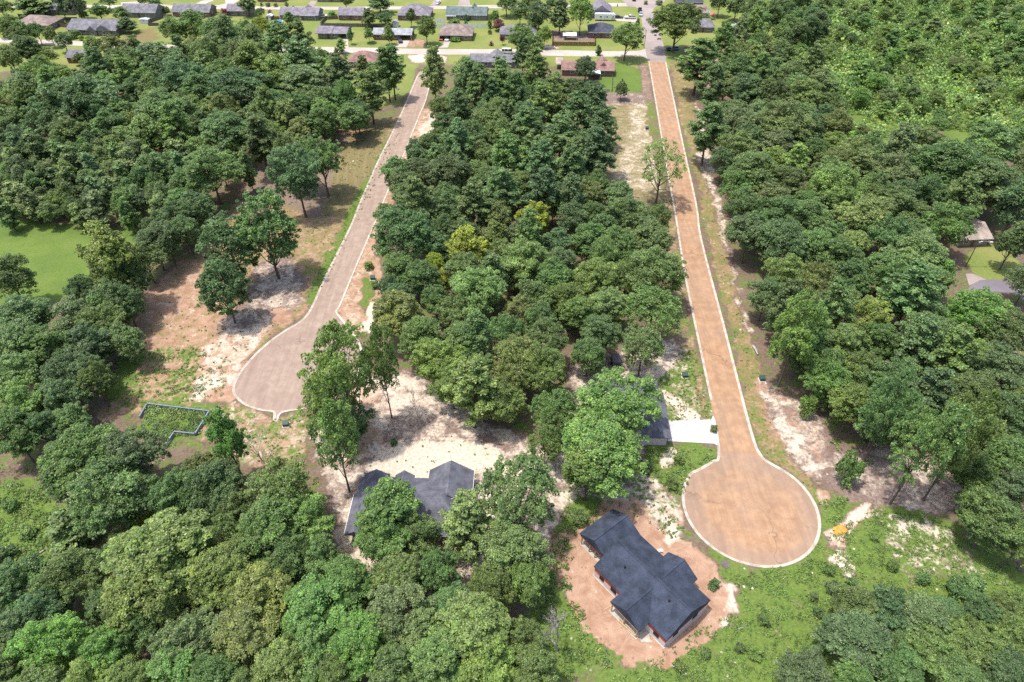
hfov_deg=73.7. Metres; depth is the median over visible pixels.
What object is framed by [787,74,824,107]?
hickory tree
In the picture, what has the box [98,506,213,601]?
hickory tree
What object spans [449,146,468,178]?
pine tree
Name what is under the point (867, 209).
oak tree
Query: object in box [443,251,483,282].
hickory tree
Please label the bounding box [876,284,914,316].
hickory tree
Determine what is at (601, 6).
brick house
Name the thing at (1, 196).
young pine
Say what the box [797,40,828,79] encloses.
pine tree
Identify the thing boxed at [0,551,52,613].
hickory tree
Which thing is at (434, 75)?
pine tree
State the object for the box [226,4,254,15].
brick house
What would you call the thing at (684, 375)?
utility box
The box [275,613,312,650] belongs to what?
oak tree
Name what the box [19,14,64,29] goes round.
brick house
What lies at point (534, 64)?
pine tree
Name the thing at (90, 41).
oak tree
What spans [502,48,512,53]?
parked van
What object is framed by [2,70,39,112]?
hickory tree
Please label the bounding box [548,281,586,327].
oak tree
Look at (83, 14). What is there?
oak tree
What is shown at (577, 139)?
pine tree
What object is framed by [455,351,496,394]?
hickory tree
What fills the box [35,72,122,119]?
oak tree
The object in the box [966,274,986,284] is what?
gravel apron
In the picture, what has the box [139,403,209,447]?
block foundation
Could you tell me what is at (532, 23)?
oak tree
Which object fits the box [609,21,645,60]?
oak tree
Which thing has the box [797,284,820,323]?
oak tree
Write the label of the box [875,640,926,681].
oak tree
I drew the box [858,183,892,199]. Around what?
hickory tree
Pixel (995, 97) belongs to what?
sweetgum tree
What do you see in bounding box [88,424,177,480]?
oak tree
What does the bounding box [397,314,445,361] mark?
oak tree
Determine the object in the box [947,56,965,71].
oak tree
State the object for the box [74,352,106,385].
oak tree
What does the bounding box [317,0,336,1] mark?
brick house
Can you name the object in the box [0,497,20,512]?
shrub
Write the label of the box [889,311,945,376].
oak tree
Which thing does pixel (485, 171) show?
hickory tree
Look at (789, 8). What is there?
oak tree
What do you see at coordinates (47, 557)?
shrub
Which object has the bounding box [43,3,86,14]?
brick house
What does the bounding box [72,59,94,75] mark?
sweetgum tree
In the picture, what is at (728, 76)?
hickory tree
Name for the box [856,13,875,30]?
sweetgum tree
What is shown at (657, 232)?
hickory tree
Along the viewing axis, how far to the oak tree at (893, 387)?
120.09 m
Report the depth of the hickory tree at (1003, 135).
211.62 m
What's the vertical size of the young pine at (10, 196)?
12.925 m
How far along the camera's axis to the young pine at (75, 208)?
191.76 m
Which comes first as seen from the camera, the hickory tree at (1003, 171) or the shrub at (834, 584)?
the shrub at (834, 584)
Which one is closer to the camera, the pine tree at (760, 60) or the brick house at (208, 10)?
the pine tree at (760, 60)
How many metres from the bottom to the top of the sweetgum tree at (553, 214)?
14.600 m
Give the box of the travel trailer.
[595,12,614,20]
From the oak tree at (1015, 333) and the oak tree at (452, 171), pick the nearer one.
the oak tree at (1015, 333)
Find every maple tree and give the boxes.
[70,52,87,61]
[147,0,162,3]
[347,27,353,44]
[363,27,373,42]
[381,23,393,44]
[493,18,504,28]
[614,79,629,99]
[953,480,986,505]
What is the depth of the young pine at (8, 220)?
192.56 m
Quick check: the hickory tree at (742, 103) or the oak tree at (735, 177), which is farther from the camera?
the hickory tree at (742, 103)
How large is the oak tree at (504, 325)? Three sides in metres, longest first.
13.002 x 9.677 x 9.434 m
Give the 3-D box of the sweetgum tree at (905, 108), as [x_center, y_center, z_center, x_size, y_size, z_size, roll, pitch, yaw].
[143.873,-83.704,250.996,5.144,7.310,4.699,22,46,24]
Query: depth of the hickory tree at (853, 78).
273.43 m
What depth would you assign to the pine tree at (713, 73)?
246.87 m
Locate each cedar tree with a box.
[43,507,94,556]
[595,45,601,55]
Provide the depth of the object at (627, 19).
349.17 m
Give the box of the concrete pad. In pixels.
[640,631,649,642]
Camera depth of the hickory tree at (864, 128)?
237.61 m
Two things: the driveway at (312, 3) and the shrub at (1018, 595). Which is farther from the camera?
the driveway at (312, 3)
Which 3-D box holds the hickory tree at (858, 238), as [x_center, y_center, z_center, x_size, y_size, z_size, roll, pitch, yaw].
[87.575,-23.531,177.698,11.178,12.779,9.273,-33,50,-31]
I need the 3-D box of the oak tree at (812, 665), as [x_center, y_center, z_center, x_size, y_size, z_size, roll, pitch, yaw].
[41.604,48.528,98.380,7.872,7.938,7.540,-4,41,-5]
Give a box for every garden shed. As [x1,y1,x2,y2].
[138,17,149,23]
[266,13,273,19]
[391,19,398,26]
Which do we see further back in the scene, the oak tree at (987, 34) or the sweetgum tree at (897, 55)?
the oak tree at (987, 34)
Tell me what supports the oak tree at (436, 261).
on the ground at (790, 440)
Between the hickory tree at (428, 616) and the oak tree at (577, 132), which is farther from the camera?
the oak tree at (577, 132)
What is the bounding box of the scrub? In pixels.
[769,0,1023,148]
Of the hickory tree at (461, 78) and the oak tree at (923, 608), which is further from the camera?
the hickory tree at (461, 78)
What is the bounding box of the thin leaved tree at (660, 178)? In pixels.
[637,137,687,203]
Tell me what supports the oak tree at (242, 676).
on the ground at (790, 440)
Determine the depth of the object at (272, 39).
275.64 m
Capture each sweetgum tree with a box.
[0,162,18,179]
[0,173,8,199]
[2,154,35,177]
[7,78,46,132]
[9,164,33,191]
[13,140,30,161]
[22,170,48,195]
[27,158,42,172]
[33,186,49,199]
[49,178,76,196]
[51,0,68,21]
[55,159,77,180]
[56,181,79,207]
[57,80,99,143]
[60,141,81,154]
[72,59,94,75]
[73,136,92,152]
[73,218,143,286]
[76,129,99,145]
[87,3,111,18]
[93,145,109,164]
[110,187,135,215]
[112,6,129,18]
[118,177,138,207]
[119,133,144,161]
[123,113,167,152]
[127,162,149,189]
[128,184,150,216]
[134,71,169,97]
[135,155,161,180]
[182,183,200,192]
[202,402,250,477]
[208,144,232,184]
[224,140,241,160]
[228,39,270,74]
[237,23,266,65]
[260,55,287,92]
[271,97,298,130]
[320,51,344,88]
[362,475,422,536]
[405,8,416,26]
[444,224,490,269]
[478,218,508,249]
[543,182,563,226]
[560,438,617,500]
[743,4,761,21]
[761,0,784,33]
[771,18,789,38]
[776,27,794,45]
[790,21,812,44]
[792,0,812,9]
[803,7,817,22]
[812,9,831,42]
[819,94,850,107]
[822,47,837,61]
[826,44,836,52]
[836,0,844,6]
[849,2,858,9]
[856,2,874,16]
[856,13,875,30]
[866,59,877,70]
[872,38,887,53]
[879,23,900,39]
[882,48,905,66]
[896,103,911,116]
[906,40,932,60]
[919,15,927,27]
[937,259,958,288]
[949,0,968,13]
[952,40,963,50]
[962,61,974,73]
[966,42,984,57]
[969,0,989,7]
[973,76,997,92]
[989,92,1002,103]
[990,54,1015,74]
[991,5,1005,17]
[991,176,1023,243]
[993,35,1002,42]
[993,220,1023,269]
[1000,20,1018,39]
[1008,48,1023,62]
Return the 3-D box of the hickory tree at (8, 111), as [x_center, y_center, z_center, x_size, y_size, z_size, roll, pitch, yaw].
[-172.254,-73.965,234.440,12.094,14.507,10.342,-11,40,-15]
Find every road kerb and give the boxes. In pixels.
[232,74,418,420]
[648,61,712,400]
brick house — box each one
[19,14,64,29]
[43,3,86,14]
[64,49,101,62]
[65,18,127,35]
[122,3,164,17]
[171,3,216,16]
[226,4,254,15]
[257,0,285,1]
[278,4,323,20]
[315,26,351,38]
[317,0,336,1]
[337,7,365,20]
[348,50,377,67]
[372,28,414,39]
[397,4,432,20]
[438,24,474,40]
[445,3,488,20]
[469,48,518,67]
[499,25,536,39]
[561,56,614,76]
[587,22,614,37]
[590,0,612,17]
[673,0,703,4]
[689,4,708,17]
[690,18,715,32]
[942,217,993,246]
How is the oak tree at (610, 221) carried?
on the ground at (790, 440)
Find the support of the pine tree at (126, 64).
on the ground at (790, 440)
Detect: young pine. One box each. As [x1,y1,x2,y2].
[0,147,12,167]
[0,186,11,212]
[0,197,21,230]
[1,180,30,219]
[4,131,27,169]
[9,183,43,224]
[22,133,53,169]
[24,128,46,157]
[34,164,54,189]
[45,167,57,188]
[48,139,62,164]
[56,166,80,197]
[58,143,83,175]
[67,202,91,230]
[74,170,94,196]
[78,142,97,161]
[80,152,104,173]
[80,189,113,226]
[83,175,107,209]
[95,170,117,187]
[96,176,125,219]
[102,141,121,165]
[110,161,136,185]
[113,146,138,180]
[115,195,141,233]
[139,144,159,160]
[145,151,173,183]
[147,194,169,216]
[162,138,179,155]
[164,151,186,183]
[165,178,183,200]
[174,142,191,161]
[201,189,216,216]
[237,150,257,190]
[333,47,340,55]
[335,38,347,51]
[813,0,828,11]
[826,81,840,93]
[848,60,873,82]
[860,0,878,7]
[864,128,882,144]
[878,49,887,57]
[878,100,891,117]
[879,0,893,7]
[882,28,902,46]
[891,11,906,24]
[901,44,909,54]
[902,73,916,84]
[903,27,923,42]
[924,16,943,34]
[932,33,941,42]
[947,63,966,80]
[950,28,962,39]
[952,94,963,107]
[969,3,989,19]
[971,98,993,117]
[972,117,987,132]
[979,25,988,30]
[986,12,1010,29]
[994,72,1003,84]
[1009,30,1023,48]
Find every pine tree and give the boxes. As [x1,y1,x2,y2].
[0,96,11,106]
[12,0,54,16]
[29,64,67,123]
[71,67,88,93]
[80,45,112,98]
[109,53,141,92]
[114,16,138,32]
[124,34,140,57]
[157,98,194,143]
[166,33,189,62]
[193,50,212,85]
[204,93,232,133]
[211,14,241,49]
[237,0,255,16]
[237,110,275,168]
[238,111,275,165]
[248,83,276,135]
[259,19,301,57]
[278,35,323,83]
[283,11,294,22]
[284,18,315,54]
[320,52,363,89]
[349,66,389,123]
[353,55,370,77]
[361,7,377,27]
[367,0,394,12]
[368,45,400,101]
[378,44,405,99]
[391,175,439,226]
[418,45,449,95]
[426,142,443,179]
[438,117,475,176]
[438,488,496,564]
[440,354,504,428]
[445,90,473,123]
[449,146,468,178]
[453,59,477,103]
[455,176,490,231]
[464,62,494,105]
[476,249,509,307]
[480,77,503,103]
[480,165,523,223]
[486,129,529,174]
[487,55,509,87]
[491,65,519,96]
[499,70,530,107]
[499,99,517,138]
[510,33,530,75]
[511,105,542,148]
[512,207,542,257]
[517,129,544,190]
[517,138,560,196]
[520,47,552,84]
[520,163,561,216]
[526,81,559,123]
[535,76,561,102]
[540,114,579,156]
[544,71,568,95]
[547,0,570,33]
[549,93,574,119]
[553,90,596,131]
[555,143,586,195]
[556,136,589,175]
[557,172,587,230]
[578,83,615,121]
[579,106,622,176]
[580,123,618,172]
[673,37,726,94]
[686,99,729,165]
[693,61,730,104]
[710,20,740,60]
[732,16,752,46]
[745,50,772,79]
[746,5,768,37]
[747,44,761,68]
[762,42,778,78]
[762,278,806,337]
[776,44,798,62]
[780,141,810,183]
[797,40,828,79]
[812,276,858,329]
[846,148,877,199]
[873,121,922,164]
[875,258,948,332]
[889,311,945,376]
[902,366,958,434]
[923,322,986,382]
[939,170,987,216]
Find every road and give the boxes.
[235,71,428,421]
[649,61,817,564]
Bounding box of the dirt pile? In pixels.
[832,525,847,534]
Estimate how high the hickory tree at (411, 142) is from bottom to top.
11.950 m
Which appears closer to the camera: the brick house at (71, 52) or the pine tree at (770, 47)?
the pine tree at (770, 47)
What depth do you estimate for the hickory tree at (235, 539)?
107.03 m
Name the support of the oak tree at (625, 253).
on the ground at (790, 440)
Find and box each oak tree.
[0,0,15,15]
[0,13,19,37]
[0,44,23,68]
[0,89,27,114]
[0,141,12,160]
[0,147,15,162]
[0,252,39,298]
[0,376,43,423]
[1,124,28,144]
[1,610,95,677]
[4,26,29,49]
[9,19,31,34]
[13,581,73,629]
[19,54,56,79]
[19,96,57,128]
[25,46,59,62]
[26,21,44,44]
[28,547,110,610]
[33,421,119,511]
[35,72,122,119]
[37,376,92,413]
[38,349,93,402]
[41,26,56,47]
[43,190,66,217]
[44,64,74,80]
[44,135,70,156]
[52,401,93,434]
[53,32,72,50]
[58,196,83,224]
[61,655,108,681]
[62,273,95,304]
[63,0,87,18]
[63,449,162,539]
[73,303,127,342]
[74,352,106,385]
[75,169,96,185]
[76,359,116,406]
[78,11,88,17]
[79,188,101,208]
[82,585,109,627]
[83,35,101,58]
[84,533,123,576]
[85,277,133,315]
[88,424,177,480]
[93,138,108,159]
[97,550,194,635]
[98,0,117,9]
[98,653,154,681]
[99,160,117,181]
[100,281,147,326]
[103,48,124,71]
[103,299,133,325]
[104,46,143,77]
[107,321,146,363]
[112,259,154,306]
[116,598,176,654]
[124,109,148,123]
[130,88,199,138]
[131,41,181,75]
[133,65,160,79]
[133,226,178,270]
[133,238,168,283]
[138,69,166,83]
[138,86,178,116]
[138,210,169,228]
[143,466,193,517]
[144,171,166,193]
[144,180,173,205]
[145,218,187,265]
[147,605,220,674]
[155,57,207,94]
[155,198,203,245]
[159,15,185,46]
[169,214,201,254]
[172,167,192,187]
[175,8,206,38]
[176,54,197,73]
[176,88,198,102]
[177,189,216,231]
[178,94,209,136]
[179,72,217,113]
[180,451,217,493]
[182,144,246,204]
[182,457,246,521]
[182,541,254,611]
[183,34,196,50]
[183,650,247,681]
[184,34,221,60]
[186,135,219,151]
[187,109,209,138]
[194,257,252,322]
[195,210,265,276]
[199,13,236,36]
[202,513,242,546]
[203,57,238,84]
[206,65,272,118]
[207,28,227,51]
[208,94,243,117]
[212,487,255,532]
[217,67,242,97]
[218,39,239,64]
[227,35,267,67]
[227,665,254,681]
[230,17,259,40]
[232,187,301,278]
[236,489,306,560]
[244,453,319,517]
[246,634,305,681]
[249,88,283,112]
[251,15,270,33]
[254,8,265,14]
[256,533,311,584]
[264,121,285,144]
[265,142,322,217]
[266,51,286,88]
[271,131,303,174]
[275,91,313,122]
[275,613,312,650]
[287,492,335,544]
[290,88,313,115]
[296,133,346,196]
[296,318,374,409]
[296,371,362,426]
[300,532,341,575]
[303,86,338,108]
[305,107,337,142]
[306,396,361,491]
[309,98,339,135]
[330,396,375,445]
[335,77,358,108]
[336,0,354,6]
[344,98,374,135]
[351,506,416,562]
[361,319,399,417]
[365,578,436,644]
[370,203,439,267]
[371,203,397,230]
[376,272,397,294]
[377,12,392,23]
[379,155,409,186]
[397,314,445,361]
[402,511,443,556]
[404,157,434,182]
[405,259,444,293]
[409,338,466,384]
[415,14,436,44]
[415,546,462,593]
[416,130,448,155]
[425,152,474,191]
[425,191,462,230]
[426,95,450,120]
[426,252,444,274]
[427,364,462,408]
[429,210,454,243]
[431,180,461,201]
[435,293,470,326]
[445,86,464,96]
[448,95,474,119]
[449,265,506,315]
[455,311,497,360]
[460,119,487,151]
[462,159,488,179]
[467,562,516,614]
[468,98,495,118]
[468,139,494,166]
[471,102,510,137]
[476,452,561,527]
[477,197,511,228]
[477,519,555,581]
[482,117,518,146]
[486,311,524,356]
[486,382,526,428]
[488,10,498,21]
[489,364,529,396]
[493,332,536,386]
[496,0,517,16]
[505,22,533,45]
[507,615,544,655]
[508,553,550,607]
[509,1,528,19]
[510,74,530,92]
[510,100,546,127]
[515,85,533,100]
[515,279,556,320]
[518,0,538,12]
[521,96,529,102]
[522,301,556,341]
[523,340,567,393]
[524,316,568,366]
[525,422,563,464]
[526,0,551,32]
[527,20,539,26]
[527,388,579,435]
[530,77,544,95]
[533,255,575,296]
[534,25,551,46]
[535,123,552,143]
[543,246,578,269]
[545,0,563,11]
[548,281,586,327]
[556,199,592,243]
[558,419,593,446]
[561,78,590,107]
[561,405,648,498]
[566,127,586,150]
[567,0,596,34]
[569,366,663,442]
[570,336,606,376]
[573,256,619,302]
[574,55,597,82]
[578,179,606,209]
[583,200,606,223]
[584,80,602,94]
[586,168,610,199]
[587,236,619,282]
[589,213,617,236]
[599,224,637,260]
[605,194,651,230]
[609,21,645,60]
[614,258,646,293]
[615,248,643,266]
[620,324,664,375]
[624,282,685,337]
[625,244,688,294]
[646,0,709,52]
[646,201,671,227]
[704,101,737,122]
[707,146,735,184]
[709,0,728,16]
[711,129,760,162]
[717,170,753,212]
[722,103,759,146]
[723,186,763,216]
[725,0,747,20]
[726,151,777,192]
[730,41,747,57]
[734,120,766,150]
[741,0,768,16]
[742,41,763,54]
[743,39,761,47]
[747,32,768,48]
[749,77,794,109]
[755,217,812,268]
[758,145,788,170]
[760,252,808,293]
[763,34,776,43]
[763,38,790,52]
[767,57,783,80]
[767,290,830,386]
[768,47,788,62]
[772,644,832,681]
[776,0,791,23]
[777,58,806,81]
[782,2,799,22]
[785,72,816,96]
[789,196,837,231]
[796,102,815,115]
[796,258,836,298]
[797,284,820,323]
[798,137,830,167]
[798,354,854,403]
[803,161,868,212]
[804,2,823,13]
[805,346,844,395]
[809,102,838,129]
[810,605,893,677]
[816,91,846,116]
[819,107,854,140]
[822,220,847,237]
[822,289,862,321]
[824,0,834,8]
[828,583,880,623]
[829,657,875,681]
[831,193,892,243]
[834,133,872,161]
[836,24,848,32]
[840,8,850,17]
[842,349,881,384]
[844,32,857,44]
[845,15,856,24]
[845,145,896,172]
[846,294,894,327]
[850,61,858,70]
[852,87,873,107]
[853,134,885,157]
[853,384,909,448]
[854,356,923,395]
[857,37,868,44]
[860,169,890,189]
[861,212,916,253]
[861,364,923,461]
[862,249,908,298]
[866,582,914,629]
[867,71,890,93]
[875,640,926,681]
[876,6,893,19]
[879,63,891,72]
[879,227,950,266]
[884,626,912,654]
[888,179,922,212]
[888,400,977,504]
[890,263,951,309]
[892,590,951,647]
[893,218,928,243]
[897,83,908,95]
[903,621,968,681]
[908,138,994,195]
[911,98,931,110]
[913,172,953,206]
[916,0,930,5]
[917,202,978,255]
[918,7,932,16]
[922,385,1006,500]
[923,30,933,39]
[926,89,947,106]
[928,115,949,132]
[930,654,989,681]
[936,297,975,328]
[944,286,1014,339]
[945,335,990,368]
[946,612,1003,669]
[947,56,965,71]
[955,486,1023,552]
[957,412,1008,462]
[957,589,1003,628]
[961,16,978,27]
[978,29,992,40]
[978,307,1023,354]
[979,644,1023,681]
[983,433,1023,480]
[986,608,1023,658]
[990,591,1022,615]
[994,525,1023,568]
[1002,262,1023,304]
[1008,150,1023,175]
[1009,5,1023,13]
[1012,86,1023,103]
[1016,64,1023,74]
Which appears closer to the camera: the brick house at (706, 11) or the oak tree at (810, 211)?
the oak tree at (810, 211)
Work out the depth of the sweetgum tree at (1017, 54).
293.35 m
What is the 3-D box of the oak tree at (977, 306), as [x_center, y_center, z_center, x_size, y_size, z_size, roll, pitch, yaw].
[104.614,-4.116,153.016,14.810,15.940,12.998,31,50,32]
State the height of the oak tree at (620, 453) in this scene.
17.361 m
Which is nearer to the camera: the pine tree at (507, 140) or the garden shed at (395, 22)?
the pine tree at (507, 140)
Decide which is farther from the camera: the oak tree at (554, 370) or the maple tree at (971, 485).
the oak tree at (554, 370)
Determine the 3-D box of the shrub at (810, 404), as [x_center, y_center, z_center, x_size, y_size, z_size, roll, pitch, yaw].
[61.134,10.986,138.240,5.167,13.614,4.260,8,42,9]
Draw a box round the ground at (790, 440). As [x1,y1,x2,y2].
[0,0,1023,681]
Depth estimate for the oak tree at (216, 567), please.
102.19 m
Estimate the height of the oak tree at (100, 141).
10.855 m
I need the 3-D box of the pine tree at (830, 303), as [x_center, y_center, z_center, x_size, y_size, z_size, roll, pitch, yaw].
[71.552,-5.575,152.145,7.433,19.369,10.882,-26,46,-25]
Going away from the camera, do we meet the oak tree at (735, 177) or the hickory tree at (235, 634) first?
the hickory tree at (235, 634)
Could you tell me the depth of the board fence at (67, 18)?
347.48 m
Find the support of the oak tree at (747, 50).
on the ground at (790, 440)
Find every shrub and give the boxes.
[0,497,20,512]
[0,544,17,563]
[16,522,37,540]
[37,545,52,562]
[65,27,81,38]
[130,508,155,526]
[162,6,169,11]
[218,6,228,14]
[327,10,336,16]
[363,261,373,270]
[370,280,378,288]
[390,437,397,445]
[447,17,460,23]
[449,37,459,40]
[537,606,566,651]
[567,504,588,527]
[637,460,651,474]
[665,476,678,489]
[671,658,689,675]
[673,450,685,464]
[700,644,712,663]
[707,577,723,590]
[710,425,717,432]
[734,642,747,653]
[746,644,773,661]
[757,613,770,626]
[798,381,819,419]
[810,591,818,602]
[812,605,824,617]
[816,388,830,412]
[822,564,840,576]
[825,579,838,595]
[833,434,870,489]
[844,577,858,587]
[869,533,879,541]
[886,557,899,574]
[914,572,932,585]
[945,567,970,602]
[962,570,987,594]
[1001,586,1023,612]
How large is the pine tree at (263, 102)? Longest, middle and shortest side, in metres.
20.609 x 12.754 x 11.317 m
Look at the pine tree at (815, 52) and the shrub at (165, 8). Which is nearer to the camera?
the pine tree at (815, 52)
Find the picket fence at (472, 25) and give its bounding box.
[435,23,486,27]
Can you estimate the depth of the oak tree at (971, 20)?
329.70 m
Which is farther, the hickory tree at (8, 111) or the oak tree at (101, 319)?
the hickory tree at (8, 111)
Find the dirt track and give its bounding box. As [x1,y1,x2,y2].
[458,0,469,5]
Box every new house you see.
[344,460,478,542]
[598,379,671,444]
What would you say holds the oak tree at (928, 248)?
on the ground at (790, 440)
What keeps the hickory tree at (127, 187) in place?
on the ground at (790, 440)
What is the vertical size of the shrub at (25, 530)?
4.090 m
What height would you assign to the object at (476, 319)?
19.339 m
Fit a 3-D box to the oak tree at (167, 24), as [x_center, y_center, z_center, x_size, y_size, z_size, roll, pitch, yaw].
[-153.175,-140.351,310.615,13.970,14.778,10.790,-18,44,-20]
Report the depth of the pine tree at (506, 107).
229.21 m
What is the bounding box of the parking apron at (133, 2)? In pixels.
[121,1,161,5]
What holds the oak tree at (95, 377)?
on the ground at (790, 440)
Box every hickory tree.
[0,79,11,89]
[0,87,13,103]
[0,104,29,125]
[0,113,23,134]
[0,127,5,142]
[0,294,54,328]
[0,317,48,366]
[0,350,43,399]
[0,406,42,463]
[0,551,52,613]
[0,605,35,661]
[0,639,23,681]
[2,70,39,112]
[7,66,36,86]
[8,662,65,681]
[9,34,40,58]
[13,322,82,371]
[20,408,58,444]
[35,109,66,137]
[36,200,61,227]
[37,158,58,171]
[45,294,91,331]
[48,115,89,146]
[58,321,115,362]
[69,619,137,679]
[87,107,130,141]
[92,70,127,95]
[96,33,126,56]
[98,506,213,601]
[102,125,140,152]
[105,97,137,123]
[120,76,141,107]
[125,184,141,213]
[142,641,202,681]
[157,148,178,174]
[166,187,199,205]
[182,512,210,559]
[192,49,216,68]
[198,108,248,149]
[209,598,281,666]
[224,532,264,564]
[228,560,293,634]
[235,105,255,122]
[246,69,279,99]
[273,89,288,97]
[278,64,322,93]
[282,572,361,642]
[287,116,311,143]
[288,626,333,681]
[304,46,329,83]
[315,653,358,681]
[321,553,374,611]
[327,84,355,112]
[328,609,394,681]
[335,102,370,144]
[365,639,417,681]
[370,549,426,603]
[371,289,423,342]
[381,252,417,282]
[382,282,415,315]
[387,165,423,200]
[393,179,431,208]
[394,603,440,651]
[403,621,468,681]
[405,136,418,158]
[406,143,430,159]
[420,284,448,321]
[423,234,455,264]
[424,580,468,626]
[429,128,444,146]
[430,112,454,132]
[434,267,450,289]
[434,589,512,669]
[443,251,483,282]
[443,320,472,360]
[447,218,481,243]
[450,56,478,80]
[453,629,516,681]
[454,68,479,103]
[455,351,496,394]
[472,165,511,196]
[486,237,509,260]
[488,96,503,109]
[498,234,550,289]
[500,293,530,324]
[506,169,535,210]
[507,216,527,241]
[511,640,558,681]
[513,200,550,236]
[525,32,544,51]
[530,116,544,135]
[536,226,572,257]
[550,155,559,169]
[559,295,599,338]
[570,221,607,261]
[579,313,623,350]
[587,285,634,325]
[603,180,632,205]
[632,214,658,238]
[632,218,672,252]
[709,71,738,100]
[716,52,737,69]
[722,53,757,82]
[723,212,770,263]
[726,71,766,104]
[727,99,750,125]
[739,210,773,242]
[744,276,785,321]
[747,100,771,128]
[750,98,771,111]
[751,10,772,33]
[751,97,815,148]
[756,180,790,208]
[758,165,809,197]
[760,126,797,157]
[761,195,801,221]
[779,324,834,373]
[780,7,803,33]
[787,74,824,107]
[788,190,819,212]
[792,14,822,40]
[792,47,809,59]
[793,42,808,51]
[795,226,833,261]
[801,97,816,107]
[804,113,826,138]
[804,155,850,189]
[808,67,835,92]
[811,235,864,270]
[813,147,847,164]
[821,323,871,363]
[822,130,846,148]
[827,382,873,431]
[832,229,870,257]
[833,257,875,296]
[834,31,843,42]
[848,76,859,85]
[854,124,871,134]
[857,321,904,362]
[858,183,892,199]
[861,54,869,59]
[863,150,921,184]
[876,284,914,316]
[878,88,900,101]
[879,185,929,229]
[894,4,904,13]
[895,311,958,350]
[902,125,948,145]
[904,84,921,101]
[905,19,921,30]
[910,144,936,171]
[920,201,951,229]
[932,108,948,118]
[933,594,965,624]
[942,368,1005,414]
[949,449,1002,494]
[955,158,1022,214]
[963,120,1021,160]
[965,33,984,48]
[968,339,1023,390]
[971,58,978,68]
[972,65,994,77]
[987,468,1023,514]
[988,46,1004,56]
[989,390,1023,437]
[994,0,1009,6]
[999,386,1023,426]
[1003,40,1016,52]
[1011,126,1023,152]
[1013,12,1022,19]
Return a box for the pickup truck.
[624,14,635,18]
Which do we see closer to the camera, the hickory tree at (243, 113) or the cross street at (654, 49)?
the hickory tree at (243, 113)
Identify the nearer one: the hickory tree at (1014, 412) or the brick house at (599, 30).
the hickory tree at (1014, 412)
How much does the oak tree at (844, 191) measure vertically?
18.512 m
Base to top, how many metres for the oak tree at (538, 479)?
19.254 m
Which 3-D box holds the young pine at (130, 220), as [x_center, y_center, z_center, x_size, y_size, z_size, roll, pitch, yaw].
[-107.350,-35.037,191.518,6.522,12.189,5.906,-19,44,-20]
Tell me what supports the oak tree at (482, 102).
on the ground at (790, 440)
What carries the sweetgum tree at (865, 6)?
on the ground at (790, 440)
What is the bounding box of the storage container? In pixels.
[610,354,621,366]
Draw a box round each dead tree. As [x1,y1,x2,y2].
[244,431,266,460]
[409,390,419,427]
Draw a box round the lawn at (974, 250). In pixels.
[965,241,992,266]
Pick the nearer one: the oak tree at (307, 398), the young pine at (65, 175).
the oak tree at (307, 398)
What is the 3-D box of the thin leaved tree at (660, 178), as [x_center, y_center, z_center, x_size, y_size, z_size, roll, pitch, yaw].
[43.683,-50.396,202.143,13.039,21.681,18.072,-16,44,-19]
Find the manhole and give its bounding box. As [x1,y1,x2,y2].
[721,560,729,567]
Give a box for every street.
[0,38,646,57]
[1,3,626,9]
[626,0,665,61]
[968,279,1023,299]
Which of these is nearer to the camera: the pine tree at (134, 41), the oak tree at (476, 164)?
the oak tree at (476, 164)
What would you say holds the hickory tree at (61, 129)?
on the ground at (790, 440)
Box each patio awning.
[556,57,562,64]
[563,32,576,38]
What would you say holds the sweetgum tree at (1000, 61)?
on the ground at (790, 440)
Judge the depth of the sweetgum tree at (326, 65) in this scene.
257.74 m
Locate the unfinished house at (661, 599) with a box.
[579,509,710,648]
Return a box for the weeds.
[0,125,1023,681]
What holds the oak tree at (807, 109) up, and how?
on the ground at (790, 440)
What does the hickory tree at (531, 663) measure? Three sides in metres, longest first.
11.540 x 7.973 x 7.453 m
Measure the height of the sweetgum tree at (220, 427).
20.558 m
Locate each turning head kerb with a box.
[276,88,428,420]
[665,62,820,567]
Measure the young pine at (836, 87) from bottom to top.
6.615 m
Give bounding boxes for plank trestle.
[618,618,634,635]
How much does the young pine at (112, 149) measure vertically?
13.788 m
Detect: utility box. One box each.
[282,420,289,427]
[370,275,375,280]
[681,372,688,378]
[758,375,765,381]
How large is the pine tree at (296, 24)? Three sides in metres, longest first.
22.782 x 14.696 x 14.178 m
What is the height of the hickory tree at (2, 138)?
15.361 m
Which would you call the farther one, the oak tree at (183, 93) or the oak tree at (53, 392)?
the oak tree at (183, 93)
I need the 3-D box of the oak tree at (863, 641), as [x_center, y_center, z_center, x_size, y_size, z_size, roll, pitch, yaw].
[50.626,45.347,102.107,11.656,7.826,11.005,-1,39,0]
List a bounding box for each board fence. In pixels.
[18,14,76,20]
[58,23,68,26]
[148,14,171,22]
[148,22,159,25]
[320,22,392,26]
[321,16,337,22]
[552,33,595,45]
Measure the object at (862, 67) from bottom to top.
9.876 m
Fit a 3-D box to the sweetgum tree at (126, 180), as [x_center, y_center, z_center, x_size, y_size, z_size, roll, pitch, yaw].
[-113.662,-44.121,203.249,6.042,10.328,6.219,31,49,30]
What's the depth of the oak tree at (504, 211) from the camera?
184.01 m
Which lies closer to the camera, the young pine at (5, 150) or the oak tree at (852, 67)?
the young pine at (5, 150)
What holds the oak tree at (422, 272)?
on the ground at (790, 440)
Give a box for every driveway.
[196,0,212,3]
[215,0,238,5]
[309,1,316,6]
[395,40,409,46]
[430,0,441,5]
[439,40,449,47]
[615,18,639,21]
[668,416,718,444]

